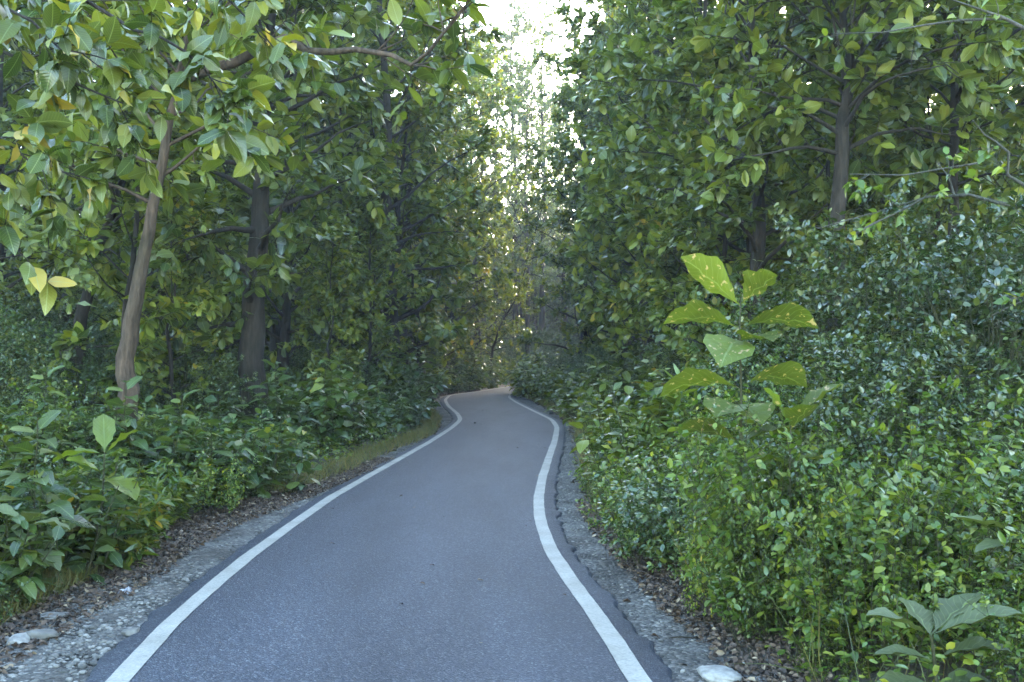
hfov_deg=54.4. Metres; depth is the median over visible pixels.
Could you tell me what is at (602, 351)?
leaf bush
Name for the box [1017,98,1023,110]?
young tree
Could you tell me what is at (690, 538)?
weed
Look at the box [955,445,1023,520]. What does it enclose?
weed
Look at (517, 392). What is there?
broadleaf shrub
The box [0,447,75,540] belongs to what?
weed
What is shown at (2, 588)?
weed
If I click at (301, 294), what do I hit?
leaf tree
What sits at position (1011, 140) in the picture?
broadleaf tree
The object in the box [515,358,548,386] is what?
broadleaf shrub
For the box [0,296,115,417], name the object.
leaf bush
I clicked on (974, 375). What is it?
dead twig
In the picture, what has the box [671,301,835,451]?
leaf bush
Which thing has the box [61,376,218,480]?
broadleaf shrub
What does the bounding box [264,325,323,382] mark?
leaf bush
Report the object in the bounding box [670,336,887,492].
leaf bush
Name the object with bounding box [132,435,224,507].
broadleaf shrub
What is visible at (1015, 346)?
leaf bush
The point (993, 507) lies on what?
weed
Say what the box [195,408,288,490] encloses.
broadleaf shrub
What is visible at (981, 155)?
broadleaf tree
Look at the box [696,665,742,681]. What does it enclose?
stone
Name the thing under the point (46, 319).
leaf bush
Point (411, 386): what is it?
broadleaf shrub
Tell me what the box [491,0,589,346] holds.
leaf tree
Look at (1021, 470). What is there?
weed
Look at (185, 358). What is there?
leaf bush
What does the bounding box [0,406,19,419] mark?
broadleaf shrub
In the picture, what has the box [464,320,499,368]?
leaf bush
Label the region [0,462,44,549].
weed
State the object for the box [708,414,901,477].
weed
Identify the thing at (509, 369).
leaf bush
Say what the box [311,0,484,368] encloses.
broadleaf tree
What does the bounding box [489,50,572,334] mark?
leaf tree
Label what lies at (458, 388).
broadleaf shrub
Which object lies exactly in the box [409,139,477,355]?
broadleaf tree
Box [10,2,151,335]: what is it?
broadleaf tree
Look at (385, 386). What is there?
broadleaf shrub
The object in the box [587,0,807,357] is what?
broadleaf tree
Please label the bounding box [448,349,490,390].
broadleaf shrub
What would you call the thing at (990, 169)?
young tree
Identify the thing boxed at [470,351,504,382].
leaf bush
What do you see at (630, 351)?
broadleaf shrub
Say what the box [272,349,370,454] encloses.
broadleaf shrub
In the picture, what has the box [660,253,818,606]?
sapling
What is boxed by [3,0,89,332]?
broadleaf tree
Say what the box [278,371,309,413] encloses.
broadleaf shrub
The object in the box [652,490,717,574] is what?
weed
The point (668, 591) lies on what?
leaf litter
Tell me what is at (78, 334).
young tree
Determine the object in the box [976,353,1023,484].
leaf bush
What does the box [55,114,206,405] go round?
young tree
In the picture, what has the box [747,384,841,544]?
sapling
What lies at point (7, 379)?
leaf bush
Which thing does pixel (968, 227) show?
leaf bush
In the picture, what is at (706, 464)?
weed
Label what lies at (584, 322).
broadleaf tree
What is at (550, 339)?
leaf bush
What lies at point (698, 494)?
weed
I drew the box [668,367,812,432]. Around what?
weed
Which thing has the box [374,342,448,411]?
broadleaf shrub
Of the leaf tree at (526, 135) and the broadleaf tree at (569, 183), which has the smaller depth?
the broadleaf tree at (569, 183)
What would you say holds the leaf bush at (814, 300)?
on the ground at (910, 667)
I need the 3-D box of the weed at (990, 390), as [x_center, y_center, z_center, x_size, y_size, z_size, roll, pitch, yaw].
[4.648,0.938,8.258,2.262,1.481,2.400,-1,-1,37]
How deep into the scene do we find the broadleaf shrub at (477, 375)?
59.49 m
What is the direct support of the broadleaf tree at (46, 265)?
on the ground at (910, 667)
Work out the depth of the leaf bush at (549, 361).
52.38 m
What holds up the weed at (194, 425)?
on the ground at (910, 667)
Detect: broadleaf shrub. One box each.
[0,378,87,480]
[0,400,58,453]
[0,405,45,465]
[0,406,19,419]
[0,409,18,446]
[0,410,166,589]
[0,449,11,494]
[0,466,98,553]
[0,503,75,606]
[2,365,151,449]
[3,434,84,478]
[4,405,145,470]
[29,434,112,481]
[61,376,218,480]
[78,442,183,488]
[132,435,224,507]
[133,389,281,506]
[138,395,220,452]
[194,359,322,448]
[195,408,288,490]
[210,416,258,466]
[225,412,340,498]
[231,371,306,423]
[232,409,313,472]
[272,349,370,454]
[273,425,323,459]
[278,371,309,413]
[289,341,362,386]
[300,365,359,428]
[315,373,376,445]
[340,330,408,375]
[340,374,401,425]
[349,397,408,438]
[356,358,416,404]
[359,380,417,432]
[369,349,447,420]
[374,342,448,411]
[375,369,425,407]
[377,381,434,430]
[409,345,443,372]
[415,347,441,368]
[418,371,442,397]
[425,354,454,393]
[444,365,466,393]
[447,368,468,391]
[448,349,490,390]
[450,354,485,389]
[452,371,472,391]
[466,367,491,388]
[475,364,493,389]
[476,355,505,388]
[477,355,507,386]
[479,361,503,387]
[497,355,553,395]
[507,348,546,396]
[511,356,564,397]
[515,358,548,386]
[517,349,551,371]
[522,368,561,399]
[531,368,567,400]
[532,373,562,400]
[534,367,572,402]
[534,372,583,416]
[543,374,643,430]
[545,344,579,365]
[545,375,568,404]
[551,353,576,387]
[553,381,572,404]
[554,381,579,404]
[556,355,606,417]
[565,379,609,417]
[567,359,624,393]
[568,367,695,485]
[569,369,622,423]
[572,380,655,444]
[573,339,667,424]
[574,395,652,462]
[577,377,620,424]
[584,407,636,439]
[585,413,663,478]
[596,413,640,457]
[597,440,675,508]
[607,350,639,379]
[607,408,705,469]
[612,352,673,412]
[625,395,688,430]
[625,453,706,538]
[628,435,723,501]
[644,511,699,561]
[726,427,825,478]
[842,379,977,465]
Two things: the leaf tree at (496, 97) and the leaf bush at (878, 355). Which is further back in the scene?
the leaf tree at (496, 97)
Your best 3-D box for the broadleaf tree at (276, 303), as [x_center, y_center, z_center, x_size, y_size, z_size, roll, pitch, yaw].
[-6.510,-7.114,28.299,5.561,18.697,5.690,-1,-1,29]
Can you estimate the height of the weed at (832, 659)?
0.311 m
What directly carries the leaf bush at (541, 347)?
on the ground at (910, 667)
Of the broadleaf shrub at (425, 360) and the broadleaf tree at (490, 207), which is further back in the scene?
the broadleaf tree at (490, 207)
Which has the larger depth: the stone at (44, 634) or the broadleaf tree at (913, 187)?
the broadleaf tree at (913, 187)
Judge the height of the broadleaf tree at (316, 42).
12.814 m
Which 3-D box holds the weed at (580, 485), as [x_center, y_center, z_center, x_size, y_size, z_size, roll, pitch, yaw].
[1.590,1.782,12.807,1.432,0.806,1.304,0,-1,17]
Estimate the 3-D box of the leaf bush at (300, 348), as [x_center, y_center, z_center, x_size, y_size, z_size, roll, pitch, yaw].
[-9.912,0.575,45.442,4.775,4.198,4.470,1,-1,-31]
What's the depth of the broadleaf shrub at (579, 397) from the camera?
28.70 m
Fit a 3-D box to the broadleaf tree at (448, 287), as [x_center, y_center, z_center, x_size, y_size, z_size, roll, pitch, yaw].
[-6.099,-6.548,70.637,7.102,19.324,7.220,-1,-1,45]
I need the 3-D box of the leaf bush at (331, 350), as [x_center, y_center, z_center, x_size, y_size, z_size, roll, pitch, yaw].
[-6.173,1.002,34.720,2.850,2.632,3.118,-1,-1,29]
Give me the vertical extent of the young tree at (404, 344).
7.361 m
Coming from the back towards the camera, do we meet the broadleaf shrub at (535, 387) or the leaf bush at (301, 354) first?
the broadleaf shrub at (535, 387)
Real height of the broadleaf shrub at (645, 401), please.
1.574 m
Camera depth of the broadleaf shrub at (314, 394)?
22.44 m
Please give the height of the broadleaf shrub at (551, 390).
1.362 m
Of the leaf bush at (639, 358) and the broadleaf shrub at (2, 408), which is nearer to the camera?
the broadleaf shrub at (2, 408)
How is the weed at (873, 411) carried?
on the ground at (910, 667)
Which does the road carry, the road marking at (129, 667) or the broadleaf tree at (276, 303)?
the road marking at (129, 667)
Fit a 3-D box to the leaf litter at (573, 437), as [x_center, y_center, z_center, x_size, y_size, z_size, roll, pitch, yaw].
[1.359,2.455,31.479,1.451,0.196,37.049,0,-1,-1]
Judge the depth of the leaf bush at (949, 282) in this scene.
10.86 m
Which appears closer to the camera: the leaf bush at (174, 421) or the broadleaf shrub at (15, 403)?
the broadleaf shrub at (15, 403)
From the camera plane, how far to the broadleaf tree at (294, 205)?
48.89 m
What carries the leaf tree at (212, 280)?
on the ground at (910, 667)
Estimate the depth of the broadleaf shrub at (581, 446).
12.89 m
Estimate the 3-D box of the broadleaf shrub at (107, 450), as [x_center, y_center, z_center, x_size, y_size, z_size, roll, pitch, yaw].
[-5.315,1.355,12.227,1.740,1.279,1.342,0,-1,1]
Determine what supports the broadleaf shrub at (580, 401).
on the ground at (910, 667)
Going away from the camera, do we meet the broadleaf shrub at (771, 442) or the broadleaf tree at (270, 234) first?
the broadleaf shrub at (771, 442)
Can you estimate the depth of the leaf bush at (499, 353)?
79.34 m
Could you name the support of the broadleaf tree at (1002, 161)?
on the ground at (910, 667)
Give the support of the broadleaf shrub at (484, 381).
on the ground at (910, 667)
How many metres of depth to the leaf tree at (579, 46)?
71.63 m
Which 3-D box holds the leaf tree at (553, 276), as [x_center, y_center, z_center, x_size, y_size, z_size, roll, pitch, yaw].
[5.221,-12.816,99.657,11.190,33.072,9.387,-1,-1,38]
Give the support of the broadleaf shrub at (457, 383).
on the ground at (910, 667)
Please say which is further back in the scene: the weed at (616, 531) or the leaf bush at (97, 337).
the leaf bush at (97, 337)
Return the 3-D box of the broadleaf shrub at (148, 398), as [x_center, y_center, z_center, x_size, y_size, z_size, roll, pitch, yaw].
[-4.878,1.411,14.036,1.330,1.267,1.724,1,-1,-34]
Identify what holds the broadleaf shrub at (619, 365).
on the ground at (910, 667)
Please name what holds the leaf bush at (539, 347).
on the ground at (910, 667)
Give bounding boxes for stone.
[6,632,30,646]
[26,628,58,640]
[40,612,66,620]
[121,627,139,636]
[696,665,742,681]
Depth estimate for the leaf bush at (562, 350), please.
94.26 m
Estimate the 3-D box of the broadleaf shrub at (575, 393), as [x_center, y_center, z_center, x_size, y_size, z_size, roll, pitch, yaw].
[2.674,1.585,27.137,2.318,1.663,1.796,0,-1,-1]
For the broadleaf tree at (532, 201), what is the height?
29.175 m
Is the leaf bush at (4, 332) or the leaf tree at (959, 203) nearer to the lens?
the leaf bush at (4, 332)
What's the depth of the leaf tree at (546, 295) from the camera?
117.46 m
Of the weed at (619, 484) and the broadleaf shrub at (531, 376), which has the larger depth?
the broadleaf shrub at (531, 376)
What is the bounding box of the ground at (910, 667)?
[0,381,1023,681]
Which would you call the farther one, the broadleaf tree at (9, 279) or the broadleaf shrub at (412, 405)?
the broadleaf tree at (9, 279)
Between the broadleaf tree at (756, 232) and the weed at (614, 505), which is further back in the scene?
the broadleaf tree at (756, 232)
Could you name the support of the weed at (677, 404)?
on the ground at (910, 667)
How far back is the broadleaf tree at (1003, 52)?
14.40 m
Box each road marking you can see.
[105,386,508,681]
[508,394,651,681]
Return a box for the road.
[85,386,674,681]
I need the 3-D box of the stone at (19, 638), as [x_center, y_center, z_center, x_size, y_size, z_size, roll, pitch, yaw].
[-3.262,1.985,6.611,0.159,0.085,0.203,0,-1,-4]
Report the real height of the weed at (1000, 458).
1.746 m
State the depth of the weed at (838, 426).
8.11 m
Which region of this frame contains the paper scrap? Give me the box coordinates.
[117,586,131,593]
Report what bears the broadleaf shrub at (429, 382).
on the ground at (910, 667)
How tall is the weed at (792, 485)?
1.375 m
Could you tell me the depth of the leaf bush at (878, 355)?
12.14 m
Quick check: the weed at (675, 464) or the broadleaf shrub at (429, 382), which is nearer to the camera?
the weed at (675, 464)
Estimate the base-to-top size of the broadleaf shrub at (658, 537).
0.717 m
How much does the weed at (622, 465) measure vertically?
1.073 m
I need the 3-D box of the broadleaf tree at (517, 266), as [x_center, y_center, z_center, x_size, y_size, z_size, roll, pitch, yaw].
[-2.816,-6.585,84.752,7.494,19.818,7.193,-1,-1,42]
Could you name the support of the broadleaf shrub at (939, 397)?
on the ground at (910, 667)
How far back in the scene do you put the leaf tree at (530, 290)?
112.56 m
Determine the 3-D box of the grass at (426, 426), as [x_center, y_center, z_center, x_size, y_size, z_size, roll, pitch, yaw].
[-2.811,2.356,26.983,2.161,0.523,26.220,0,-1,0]
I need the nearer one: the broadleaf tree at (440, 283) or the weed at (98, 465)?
the weed at (98, 465)
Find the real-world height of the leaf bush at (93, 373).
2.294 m
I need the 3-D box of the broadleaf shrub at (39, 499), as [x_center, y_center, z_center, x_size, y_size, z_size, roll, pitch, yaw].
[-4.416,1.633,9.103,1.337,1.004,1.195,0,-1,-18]
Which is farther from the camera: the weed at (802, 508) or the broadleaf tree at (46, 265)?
the broadleaf tree at (46, 265)
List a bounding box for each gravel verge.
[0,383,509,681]
[514,395,771,681]
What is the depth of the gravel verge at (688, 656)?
7.86 m
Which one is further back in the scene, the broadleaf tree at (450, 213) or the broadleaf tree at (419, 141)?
the broadleaf tree at (450, 213)
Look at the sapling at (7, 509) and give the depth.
7.66 m
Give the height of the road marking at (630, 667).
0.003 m
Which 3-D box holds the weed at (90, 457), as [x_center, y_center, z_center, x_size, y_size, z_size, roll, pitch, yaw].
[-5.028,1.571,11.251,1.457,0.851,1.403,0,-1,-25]
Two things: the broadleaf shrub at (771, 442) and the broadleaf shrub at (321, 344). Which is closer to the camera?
the broadleaf shrub at (771, 442)
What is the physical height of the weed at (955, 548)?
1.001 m
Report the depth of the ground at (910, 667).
6.25 m
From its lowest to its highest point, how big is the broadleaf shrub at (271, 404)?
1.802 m
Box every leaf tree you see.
[0,45,94,292]
[3,0,250,350]
[4,53,110,306]
[107,0,320,401]
[207,41,302,373]
[266,143,318,337]
[354,2,521,385]
[402,30,509,292]
[432,11,540,351]
[462,27,541,329]
[464,185,499,321]
[473,0,558,346]
[478,178,538,337]
[478,206,511,325]
[484,35,568,355]
[487,194,564,334]
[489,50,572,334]
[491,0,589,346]
[491,239,550,325]
[505,208,553,332]
[519,42,592,352]
[524,182,577,339]
[524,200,566,330]
[532,183,587,343]
[540,0,658,367]
[550,243,596,344]
[557,121,605,285]
[560,4,614,167]
[897,7,982,255]
[905,4,1023,268]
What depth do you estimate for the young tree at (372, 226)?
28.13 m
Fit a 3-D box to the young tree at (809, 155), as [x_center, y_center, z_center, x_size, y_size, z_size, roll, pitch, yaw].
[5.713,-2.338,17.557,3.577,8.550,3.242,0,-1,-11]
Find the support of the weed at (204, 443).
on the ground at (910, 667)
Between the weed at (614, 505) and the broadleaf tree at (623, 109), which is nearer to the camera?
the weed at (614, 505)
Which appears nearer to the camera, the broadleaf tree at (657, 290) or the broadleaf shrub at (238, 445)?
the broadleaf shrub at (238, 445)
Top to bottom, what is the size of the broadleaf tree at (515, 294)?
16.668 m
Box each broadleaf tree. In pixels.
[0,0,117,331]
[0,0,240,411]
[0,0,330,314]
[2,0,492,440]
[2,2,126,381]
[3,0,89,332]
[3,39,41,297]
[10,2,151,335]
[70,0,277,404]
[102,0,245,347]
[122,0,444,437]
[176,2,400,393]
[187,0,381,387]
[228,73,302,348]
[230,0,408,368]
[232,35,356,357]
[241,201,300,336]
[270,0,504,363]
[291,7,438,357]
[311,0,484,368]
[324,0,477,359]
[325,6,442,356]
[354,3,517,386]
[393,153,427,347]
[394,122,453,354]
[399,38,510,370]
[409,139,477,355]
[410,180,478,357]
[412,53,512,367]
[424,22,534,360]
[445,161,499,334]
[461,143,560,387]
[463,158,531,347]
[516,12,635,359]
[526,0,646,351]
[542,59,639,360]
[545,96,592,281]
[551,0,745,362]
[551,6,682,365]
[556,0,759,356]
[558,0,733,362]
[561,111,636,339]
[567,0,958,394]
[571,0,796,345]
[575,0,802,313]
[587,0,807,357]
[596,0,918,369]
[674,0,1023,373]
[693,2,814,268]
[769,40,826,276]
[773,11,1000,259]
[783,3,1011,299]
[791,0,1023,272]
[862,4,1023,306]
[927,62,1023,217]
[932,0,1023,251]
[970,13,1023,256]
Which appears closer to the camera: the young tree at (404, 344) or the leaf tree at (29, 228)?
the leaf tree at (29, 228)
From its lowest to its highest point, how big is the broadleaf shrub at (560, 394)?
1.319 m
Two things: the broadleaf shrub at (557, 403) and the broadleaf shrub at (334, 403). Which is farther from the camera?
the broadleaf shrub at (557, 403)
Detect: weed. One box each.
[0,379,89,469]
[0,425,47,491]
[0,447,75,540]
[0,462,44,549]
[0,501,64,579]
[0,572,33,631]
[4,451,130,526]
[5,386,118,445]
[11,446,137,499]
[38,465,185,567]
[39,485,117,549]
[51,403,170,466]
[82,408,185,438]
[96,448,204,532]
[104,477,171,542]
[124,412,221,491]
[146,439,261,516]
[160,415,218,453]
[196,445,266,497]
[197,426,273,483]
[265,453,291,483]
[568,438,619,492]
[575,459,679,539]
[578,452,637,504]
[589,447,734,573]
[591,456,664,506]
[599,363,737,481]
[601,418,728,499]
[604,479,686,549]
[608,499,650,520]
[618,437,749,533]
[625,410,760,478]
[639,375,696,423]
[643,375,1023,637]
[647,384,761,456]
[648,437,724,487]
[652,449,778,557]
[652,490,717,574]
[661,377,898,504]
[666,484,785,623]
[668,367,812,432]
[669,414,1023,675]
[673,473,765,601]
[676,423,852,516]
[693,444,872,631]
[697,560,844,642]
[698,402,965,507]
[701,368,1023,641]
[707,467,840,643]
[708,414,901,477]
[712,433,848,557]
[734,457,910,640]
[761,403,1023,523]
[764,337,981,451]
[769,455,928,630]
[773,408,936,554]
[773,481,1023,681]
[783,409,960,461]
[786,628,886,680]
[787,485,925,645]
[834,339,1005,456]
[870,478,1008,622]
[898,454,1023,570]
[928,366,1023,487]
[948,533,1023,681]
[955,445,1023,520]
[965,468,1023,594]
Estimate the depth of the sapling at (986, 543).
5.54 m
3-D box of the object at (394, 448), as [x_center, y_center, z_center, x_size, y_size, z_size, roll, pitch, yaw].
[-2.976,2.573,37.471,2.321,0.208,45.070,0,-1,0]
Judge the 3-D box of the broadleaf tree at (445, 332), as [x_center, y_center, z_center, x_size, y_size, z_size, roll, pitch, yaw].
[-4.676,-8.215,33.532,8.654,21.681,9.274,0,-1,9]
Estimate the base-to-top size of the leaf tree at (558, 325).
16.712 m
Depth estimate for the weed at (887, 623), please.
5.77 m
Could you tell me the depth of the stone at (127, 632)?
6.77 m
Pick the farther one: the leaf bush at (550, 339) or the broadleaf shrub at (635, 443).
the leaf bush at (550, 339)
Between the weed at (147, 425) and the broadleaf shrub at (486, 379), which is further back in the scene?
the broadleaf shrub at (486, 379)
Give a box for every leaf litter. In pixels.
[0,456,393,673]
[219,406,565,642]
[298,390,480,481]
[522,396,596,501]
[574,500,838,681]
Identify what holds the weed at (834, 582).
on the ground at (910, 667)
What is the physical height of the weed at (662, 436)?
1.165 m
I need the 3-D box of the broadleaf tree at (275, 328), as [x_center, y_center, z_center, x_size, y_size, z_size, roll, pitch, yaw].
[-6.998,-8.885,32.796,7.801,22.476,8.360,0,-1,14]
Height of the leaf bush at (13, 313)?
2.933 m
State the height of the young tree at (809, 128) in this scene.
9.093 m
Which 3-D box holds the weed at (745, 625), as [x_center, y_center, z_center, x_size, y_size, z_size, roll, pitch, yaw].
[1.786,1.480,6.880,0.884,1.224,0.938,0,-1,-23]
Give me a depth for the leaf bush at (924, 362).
7.89 m
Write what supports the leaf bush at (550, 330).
on the ground at (910, 667)
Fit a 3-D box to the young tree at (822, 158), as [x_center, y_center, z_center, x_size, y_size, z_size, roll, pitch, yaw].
[8.580,-2.805,23.164,4.298,9.866,4.508,0,-1,8]
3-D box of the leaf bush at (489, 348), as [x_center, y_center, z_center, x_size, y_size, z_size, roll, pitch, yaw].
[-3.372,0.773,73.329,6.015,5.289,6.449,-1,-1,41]
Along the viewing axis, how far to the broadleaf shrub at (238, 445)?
12.85 m
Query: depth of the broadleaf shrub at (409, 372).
28.48 m
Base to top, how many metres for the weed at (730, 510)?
1.332 m
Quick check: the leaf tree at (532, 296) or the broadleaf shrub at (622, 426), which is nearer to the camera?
the broadleaf shrub at (622, 426)
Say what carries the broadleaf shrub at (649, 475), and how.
on the ground at (910, 667)
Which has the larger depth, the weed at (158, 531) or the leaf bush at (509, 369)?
the leaf bush at (509, 369)
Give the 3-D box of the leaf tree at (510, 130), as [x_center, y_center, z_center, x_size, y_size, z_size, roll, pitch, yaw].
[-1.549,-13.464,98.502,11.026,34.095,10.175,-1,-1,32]
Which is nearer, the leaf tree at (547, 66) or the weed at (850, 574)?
the weed at (850, 574)
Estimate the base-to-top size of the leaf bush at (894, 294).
3.748 m
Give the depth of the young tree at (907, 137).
17.77 m
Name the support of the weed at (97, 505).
on the ground at (910, 667)
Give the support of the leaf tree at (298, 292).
on the ground at (910, 667)
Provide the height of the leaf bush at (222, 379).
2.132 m
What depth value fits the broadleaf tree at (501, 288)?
63.14 m
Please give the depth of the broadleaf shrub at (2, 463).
9.24 m
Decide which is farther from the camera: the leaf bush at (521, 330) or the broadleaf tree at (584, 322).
the leaf bush at (521, 330)
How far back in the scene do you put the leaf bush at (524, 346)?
87.89 m
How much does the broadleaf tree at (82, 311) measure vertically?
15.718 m
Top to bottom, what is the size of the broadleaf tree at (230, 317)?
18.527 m
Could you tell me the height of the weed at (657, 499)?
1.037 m
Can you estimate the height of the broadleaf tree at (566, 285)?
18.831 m
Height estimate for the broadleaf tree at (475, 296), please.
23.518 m
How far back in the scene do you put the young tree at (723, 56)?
20.45 m
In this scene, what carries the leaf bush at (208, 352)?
on the ground at (910, 667)
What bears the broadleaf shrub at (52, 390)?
on the ground at (910, 667)
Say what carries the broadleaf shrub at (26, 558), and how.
on the ground at (910, 667)
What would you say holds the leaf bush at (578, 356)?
on the ground at (910, 667)
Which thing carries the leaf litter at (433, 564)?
on the road
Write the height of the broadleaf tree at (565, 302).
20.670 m
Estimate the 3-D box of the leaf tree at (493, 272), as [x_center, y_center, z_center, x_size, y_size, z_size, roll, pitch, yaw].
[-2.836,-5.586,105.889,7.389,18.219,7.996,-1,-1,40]
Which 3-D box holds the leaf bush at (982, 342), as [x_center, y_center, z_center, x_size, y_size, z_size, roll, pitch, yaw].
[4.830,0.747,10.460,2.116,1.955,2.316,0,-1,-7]
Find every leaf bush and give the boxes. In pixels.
[0,266,75,376]
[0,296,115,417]
[0,297,22,398]
[0,298,93,418]
[0,319,82,417]
[0,322,28,417]
[0,327,162,423]
[0,379,77,428]
[12,293,86,360]
[46,302,156,407]
[64,298,210,414]
[138,316,239,417]
[144,395,181,431]
[145,312,237,386]
[162,336,267,433]
[196,416,245,456]
[216,362,305,426]
[225,339,238,373]
[264,313,328,381]
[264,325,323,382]
[274,334,337,386]
[287,339,355,412]
[324,340,359,379]
[338,350,418,416]
[435,324,481,365]
[439,347,477,385]
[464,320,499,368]
[466,318,507,383]
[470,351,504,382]
[471,325,516,376]
[488,336,521,372]
[496,319,536,350]
[501,338,532,355]
[501,355,513,381]
[502,337,528,359]
[509,324,561,359]
[517,337,556,361]
[522,333,550,358]
[531,323,571,356]
[533,329,568,359]
[542,352,569,374]
[555,333,577,353]
[561,350,586,368]
[565,344,618,383]
[567,345,627,385]
[615,329,703,404]
[628,343,670,378]
[631,349,684,388]
[646,283,856,423]
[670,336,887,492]
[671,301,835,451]
[699,178,1008,449]
[726,303,842,391]
[743,277,1023,570]
[765,223,994,394]
[765,257,900,397]
[796,173,1023,511]
[840,329,927,409]
[871,187,1023,391]
[882,197,1023,451]
[888,320,1023,451]
[917,233,1020,379]
[974,277,1023,478]
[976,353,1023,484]
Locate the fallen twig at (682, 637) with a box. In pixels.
[669,636,698,638]
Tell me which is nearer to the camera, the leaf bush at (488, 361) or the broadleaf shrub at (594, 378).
the broadleaf shrub at (594, 378)
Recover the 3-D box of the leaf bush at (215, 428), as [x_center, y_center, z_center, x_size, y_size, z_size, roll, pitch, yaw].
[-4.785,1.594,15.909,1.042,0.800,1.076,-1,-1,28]
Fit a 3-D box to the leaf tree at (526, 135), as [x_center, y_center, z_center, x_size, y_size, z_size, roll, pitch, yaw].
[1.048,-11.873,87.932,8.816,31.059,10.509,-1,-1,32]
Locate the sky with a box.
[9,0,1016,228]
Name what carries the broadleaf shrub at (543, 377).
on the ground at (910, 667)
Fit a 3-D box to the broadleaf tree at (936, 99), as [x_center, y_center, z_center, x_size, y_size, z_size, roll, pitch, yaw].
[9.933,-7.408,26.878,7.166,18.952,6.879,0,-1,9]
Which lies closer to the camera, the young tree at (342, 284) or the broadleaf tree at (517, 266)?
the young tree at (342, 284)
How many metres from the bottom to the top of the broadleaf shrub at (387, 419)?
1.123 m
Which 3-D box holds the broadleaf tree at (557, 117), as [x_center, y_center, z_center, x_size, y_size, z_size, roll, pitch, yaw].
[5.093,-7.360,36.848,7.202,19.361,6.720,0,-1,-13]
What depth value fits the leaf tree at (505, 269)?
110.10 m
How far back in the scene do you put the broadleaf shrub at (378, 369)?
31.14 m
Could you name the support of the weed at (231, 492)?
on the ground at (910, 667)
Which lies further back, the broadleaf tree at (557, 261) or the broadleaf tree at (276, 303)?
the broadleaf tree at (557, 261)
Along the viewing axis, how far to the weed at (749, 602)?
6.62 m
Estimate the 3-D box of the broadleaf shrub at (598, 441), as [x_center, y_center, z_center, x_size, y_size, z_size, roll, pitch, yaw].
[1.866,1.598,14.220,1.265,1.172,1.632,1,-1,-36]
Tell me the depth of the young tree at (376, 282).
31.83 m
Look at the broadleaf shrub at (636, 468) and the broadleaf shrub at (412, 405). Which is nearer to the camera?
the broadleaf shrub at (636, 468)
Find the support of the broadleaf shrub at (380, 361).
on the ground at (910, 667)
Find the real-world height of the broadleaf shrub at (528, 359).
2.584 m
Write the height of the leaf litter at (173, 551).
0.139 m
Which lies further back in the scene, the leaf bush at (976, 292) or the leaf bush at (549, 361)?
the leaf bush at (549, 361)
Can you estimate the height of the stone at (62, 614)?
0.063 m
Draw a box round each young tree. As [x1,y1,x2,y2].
[40,1,247,418]
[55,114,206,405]
[94,139,229,422]
[156,152,276,411]
[279,210,376,410]
[308,174,412,402]
[340,215,426,381]
[348,229,437,374]
[365,244,426,360]
[575,213,643,374]
[590,53,740,383]
[617,64,707,350]
[654,0,814,373]
[708,55,845,311]
[723,0,910,345]
[813,76,982,320]
[845,3,1023,339]
[854,3,1023,329]
[967,110,1023,244]
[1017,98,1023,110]
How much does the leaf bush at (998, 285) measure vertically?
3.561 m
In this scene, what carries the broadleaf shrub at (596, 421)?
on the ground at (910, 667)
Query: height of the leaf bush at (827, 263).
3.900 m
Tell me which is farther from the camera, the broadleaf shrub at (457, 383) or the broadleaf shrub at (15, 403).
the broadleaf shrub at (457, 383)
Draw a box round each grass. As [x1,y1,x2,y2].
[0,430,281,576]
[0,556,101,622]
[263,407,442,491]
[528,396,613,515]
[588,451,1023,681]
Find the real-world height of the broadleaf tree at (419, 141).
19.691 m
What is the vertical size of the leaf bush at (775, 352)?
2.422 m
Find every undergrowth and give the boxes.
[0,408,406,591]
[61,381,482,446]
[583,430,1023,681]
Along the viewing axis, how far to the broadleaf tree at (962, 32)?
15.58 m
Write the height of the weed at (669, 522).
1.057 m
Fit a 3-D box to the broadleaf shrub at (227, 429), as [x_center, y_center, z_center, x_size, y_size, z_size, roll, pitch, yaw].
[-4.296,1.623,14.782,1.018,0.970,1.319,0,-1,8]
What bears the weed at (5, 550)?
on the ground at (910, 667)
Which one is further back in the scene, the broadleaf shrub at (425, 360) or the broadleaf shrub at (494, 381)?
the broadleaf shrub at (494, 381)
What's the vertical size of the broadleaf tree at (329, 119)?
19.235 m
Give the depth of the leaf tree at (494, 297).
96.75 m
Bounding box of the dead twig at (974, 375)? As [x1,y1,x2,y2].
[911,374,989,377]
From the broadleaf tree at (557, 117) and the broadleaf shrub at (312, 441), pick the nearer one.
the broadleaf shrub at (312, 441)
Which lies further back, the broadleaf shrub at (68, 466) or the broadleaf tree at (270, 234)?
the broadleaf tree at (270, 234)
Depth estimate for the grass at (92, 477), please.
11.57 m
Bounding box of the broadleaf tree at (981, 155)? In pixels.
[806,0,1023,315]
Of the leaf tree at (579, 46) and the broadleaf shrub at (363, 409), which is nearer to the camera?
the broadleaf shrub at (363, 409)
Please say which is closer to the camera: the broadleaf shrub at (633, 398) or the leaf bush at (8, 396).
the leaf bush at (8, 396)
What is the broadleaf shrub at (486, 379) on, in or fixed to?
on the ground at (910, 667)
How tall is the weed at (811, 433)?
1.432 m
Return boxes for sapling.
[0,504,70,580]
[52,414,139,567]
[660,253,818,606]
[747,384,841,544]
[867,593,1022,681]
[954,514,1023,584]
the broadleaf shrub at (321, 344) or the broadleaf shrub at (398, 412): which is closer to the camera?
the broadleaf shrub at (398, 412)
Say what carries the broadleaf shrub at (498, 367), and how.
on the ground at (910, 667)
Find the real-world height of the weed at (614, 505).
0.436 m

